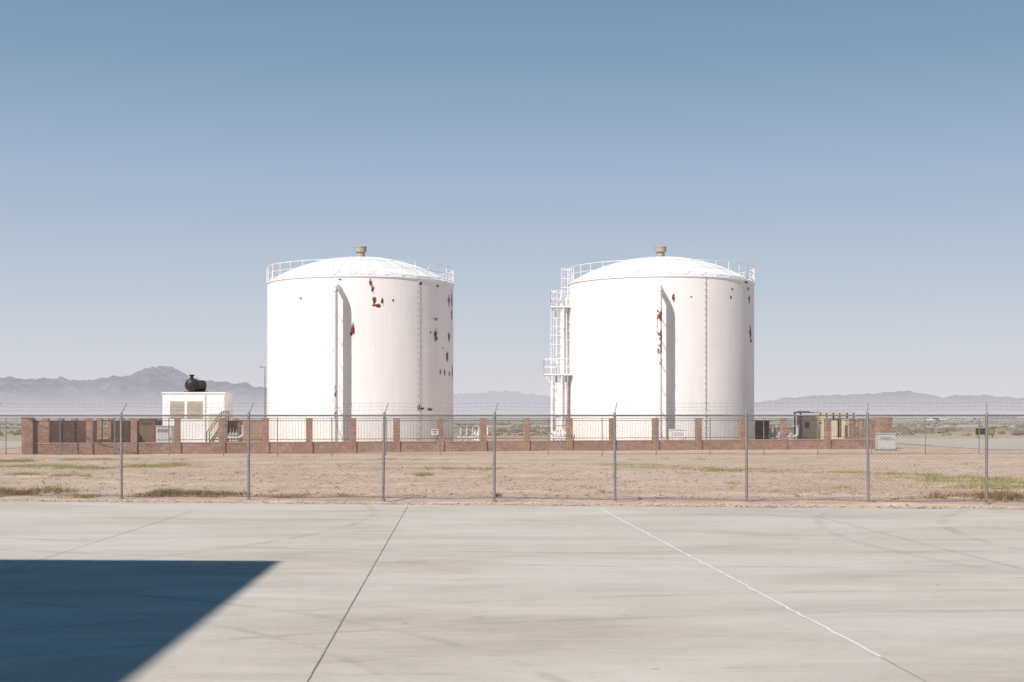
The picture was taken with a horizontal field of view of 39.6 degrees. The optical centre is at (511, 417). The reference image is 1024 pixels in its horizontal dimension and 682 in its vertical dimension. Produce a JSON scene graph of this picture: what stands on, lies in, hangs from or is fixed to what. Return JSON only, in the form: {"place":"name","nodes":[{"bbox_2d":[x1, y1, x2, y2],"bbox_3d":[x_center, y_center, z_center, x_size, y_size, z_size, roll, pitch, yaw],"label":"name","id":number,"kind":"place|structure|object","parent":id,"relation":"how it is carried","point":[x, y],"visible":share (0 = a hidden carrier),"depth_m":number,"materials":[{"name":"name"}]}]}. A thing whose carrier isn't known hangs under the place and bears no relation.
{"place":"outdoors","nodes":[
{"label":"outdoors","id":0,"kind":"place"},
{"bbox_2d":[0,366,266,417],"bbox_3d":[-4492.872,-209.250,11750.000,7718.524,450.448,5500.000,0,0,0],"label":"mountain range","id":1,"kind":"structure","parent":0,"point":[147,386],"depth_m":10484.21,"materials":[{"name":"grey stone"}]},
{"bbox_2d":[453,390,567,417],"bbox_3d":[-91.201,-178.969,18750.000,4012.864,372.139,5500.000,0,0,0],"label":"mountain range","id":2,"kind":"structure","parent":0,"point":[492,399],"depth_m":17512.15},
{"bbox_2d":[0,418,1023,509],"bbox_3d":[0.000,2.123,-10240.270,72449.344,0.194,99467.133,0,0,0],"label":"desert ground","id":3,"kind":"structure","parent":0,"point":[762,459],"depth_m":51.86,"materials":[{"name":"soil"}]},
{"bbox_2d":[42,418,161,442],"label":"side wall","id":4,"kind":"structure","parent":3,"relation":"on","point":[77,432],"depth_m":93.87,"materials":[{"name":"brown brick"}]},
{"bbox_2d":[139,419,156,441],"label":"electrical cabinet","id":5,"kind":"object","parent":3,"relation":"on","point":[142,432],"visible":0.42,"depth_m":103.98,"materials":[{"name":"metal"}]},
{"bbox_2d":[156,426,173,441],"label":"electrical cabinet","id":6,"kind":"object","parent":3,"relation":"on","point":[165,435],"visible":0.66,"depth_m":96.98,"materials":[{"name":"metal"}]},
{"bbox_2d":[161,375,233,441],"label":"generator enclosure","id":7,"kind":"object","parent":3,"relation":"on","point":[196,394],"visible":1,"depth_m":99.00,"materials":[{"name":"white paint"}]},
{"bbox_2d":[206,411,228,441],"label":"metal stair","id":8,"kind":"object","parent":3,"relation":"on","point":[221,413],"visible":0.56,"depth_m":97.00,"materials":[{"name":"metal"}]},
{"bbox_2d":[229,421,242,441],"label":"electrical cabinet","id":9,"kind":"object","parent":3,"relation":"on","point":[239,426],"visible":0.36,"depth_m":99.98,"materials":[{"name":"metal"}]},
{"bbox_2d":[228,425,244,441],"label":"valve manifold","id":10,"kind":"object","parent":3,"relation":"on","point":[234,435],"visible":0.53,"depth_m":95.93,"materials":[{"name":"metal"}]},
{"bbox_2d":[233,418,260,441],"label":"wall","id":11,"kind":"structure","parent":3,"relation":"on","point":[254,427],"depth_m":117.91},
{"bbox_2d":[259,366,265,417],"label":"street lamp","id":12,"kind":"object","parent":3,"relation":"on","point":[264,393],"visible":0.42,"depth_m":199.94,"materials":[{"name":"metal"}]},
{"bbox_2d":[266,246,453,441],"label":"storage tank","id":13,"kind":"object","parent":3,"relation":"on","point":[357,331],"visible":0.97,"depth_m":95.88,"materials":[{"name":"metal"}]},
{"bbox_2d":[33,418,874,454],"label":"front wall","id":14,"kind":"structure","parent":3,"relation":"on","point":[178,444],"depth_m":86.88,"materials":[{"name":"brown brick"}]},
{"bbox_2d":[431,429,437,434],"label":"warning sign","id":15,"kind":"object","parent":14,"relation":"attached to","point":[433,431],"visible":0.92,"depth_m":86.91,"materials":[{"name":"white metal"}]},
{"bbox_2d":[49,419,874,441],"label":"iron pickets","id":16,"kind":"object","parent":14,"relation":"on","point":[476,438],"visible":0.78,"depth_m":87.12,"materials":[{"name":"grey metal"}]},
{"bbox_2d":[21,417,892,453],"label":"corner pillars","id":17,"kind":"structure","parent":3,"relation":"on","point":[26,447],"depth_m":80.06,"materials":[{"name":"brown brick"}]},
{"bbox_2d":[458,425,479,440],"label":"valve manifold","id":18,"kind":"object","parent":3,"relation":"on","point":[473,436],"visible":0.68,"depth_m":95.93,"materials":[{"name":"metal"}]},
{"bbox_2d":[474,425,489,440],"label":"valve manifold","id":19,"kind":"object","parent":3,"relation":"on","point":[487,433],"visible":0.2,"depth_m":98.94,"materials":[{"name":"white paint"}]},
{"bbox_2d":[0,501,1023,681],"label":"concrete apron","id":20,"kind":"object","parent":3,"relation":"on","point":[228,592],"visible":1,"depth_m":16.97,"materials":[{"name":"beige concrete"}]},
{"bbox_2d":[0,506,1020,681],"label":"pavement joints","id":21,"kind":"object","parent":20,"relation":"on","point":[830,630],"visible":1,"depth_m":16.29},
{"bbox_2d":[0,402,1023,504],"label":"chain link fence","id":22,"kind":"object","parent":3,"relation":"on","point":[494,415],"visible":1,"depth_m":35.76,"materials":[{"name":"metal"}]},
{"bbox_2d":[0,417,1023,455],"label":"chain link fence","id":23,"kind":"object","parent":3,"relation":"on","point":[548,453],"visible":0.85,"depth_m":80.22,"materials":[{"name":"metal"}]},
{"bbox_2d":[0,419,1023,435],"bbox_3d":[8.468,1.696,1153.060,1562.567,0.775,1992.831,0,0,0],"label":"desert scrub","id":24,"kind":"object","parent":3,"relation":"on","point":[902,426],"visible":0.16,"depth_m":233.06,"materials":[{"name":"green plant"}]},
{"bbox_2d":[553,426,565,439],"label":"valve manifold","id":25,"kind":"object","parent":3,"relation":"on","point":[562,436],"visible":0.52,"depth_m":93.93,"materials":[{"name":"white paint"}]},
{"bbox_2d":[543,246,754,439],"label":"storage tank","id":26,"kind":"object","parent":3,"relation":"on","point":[662,333],"visible":0.93,"depth_m":95.98,"materials":[{"name":"metal"}]},
{"bbox_2d":[668,429,686,439],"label":"electrical cabinet","id":27,"kind":"object","parent":3,"relation":"on","point":[679,433],"visible":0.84,"depth_m":91.98,"materials":[{"name":"white metal"}]},
{"bbox_2d":[755,421,768,438],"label":"electrical cabinet","id":28,"kind":"object","parent":3,"relation":"on","point":[760,433],"visible":0.52,"depth_m":107.98,"materials":[{"name":"metal"}]},
{"bbox_2d":[768,425,778,438],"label":"valve manifold","id":29,"kind":"object","parent":3,"relation":"on","point":[771,433],"visible":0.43,"depth_m":103.94,"materials":[{"name":"metal"}]},
{"bbox_2d":[776,425,799,438],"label":"valve manifold","id":30,"kind":"object","parent":3,"relation":"on","point":[793,437],"visible":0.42,"depth_m":97.92,"materials":[{"name":"metal"}]},
{"bbox_2d":[793,411,855,438],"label":"pump shelter","id":31,"kind":"object","parent":3,"relation":"on","point":[809,428],"visible":0.44,"depth_m":108.00,"materials":[{"name":"beige metal"}]},
{"bbox_2d":[831,418,870,438],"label":"side wall","id":32,"kind":"structure","parent":3,"relation":"on","point":[860,430],"depth_m":102.73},
{"bbox_2d":[831,419,865,436],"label":"iron pickets","id":33,"kind":"object","parent":32,"relation":"on","point":[856,425],"visible":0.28,"depth_m":104.59,"materials":[{"name":"grey metal"}]},
{"bbox_2d":[874,433,896,450],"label":"electrical cabinet","id":34,"kind":"object","parent":3,"relation":"on","point":[888,438],"visible":0.84,"depth_m":89.27,"materials":[{"name":"metal"}]},
{"bbox_2d":[926,416,949,422],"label":"parked aircraft","id":35,"kind":"object","parent":3,"relation":"on","point":[936,419],"visible":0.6,"depth_m":479.57,"materials":[{"name":"metal"}]},
{"bbox_2d":[975,428,994,436],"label":"airfield sign","id":36,"kind":"object","parent":3,"relation":"on","point":[982,430],"visible":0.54,"depth_m":149.98,"materials":[{"name":"metal"}]},
{"bbox_2d":[988,416,1016,418],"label":"airport building","id":37,"kind":"structure","parent":3,"relation":"on","point":[1000,417],"depth_m":1500.00,"materials":[{"name":"white"}]},
{"bbox_2d":[0,456,1023,500],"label":"dry grass","id":38,"kind":"structure","parent":0,"point":[963,494],"depth_m":45.79,"materials":[{"name":"plant"}]},
{"bbox_2d":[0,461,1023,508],"bbox_3d":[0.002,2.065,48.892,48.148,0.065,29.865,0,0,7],"label":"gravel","id":39,"kind":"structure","parent":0,"point":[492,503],"depth_m":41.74,"materials":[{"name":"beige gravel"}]},
{"bbox_2d":[0,425,1023,449],"bbox_3d":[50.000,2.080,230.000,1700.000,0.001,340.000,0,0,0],"label":"taxiway","id":40,"kind":"structure","parent":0,"point":[972,444],"depth_m":118.14,"materials":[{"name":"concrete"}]},
{"bbox_2d":[0,0,1023,402],"label":"sky","id":41,"kind":"structure","parent":0,"point":[865,158],"materials":[{"name":"blue"}]},
{"bbox_2d":[754,390,1023,417],"bbox_3d":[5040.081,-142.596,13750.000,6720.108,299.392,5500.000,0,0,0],"label":"mountain range","id":42,"kind":"structure","parent":0,"point":[895,401],"depth_m":12642.75,"materials":[{"name":"grey stone"}]}
]}

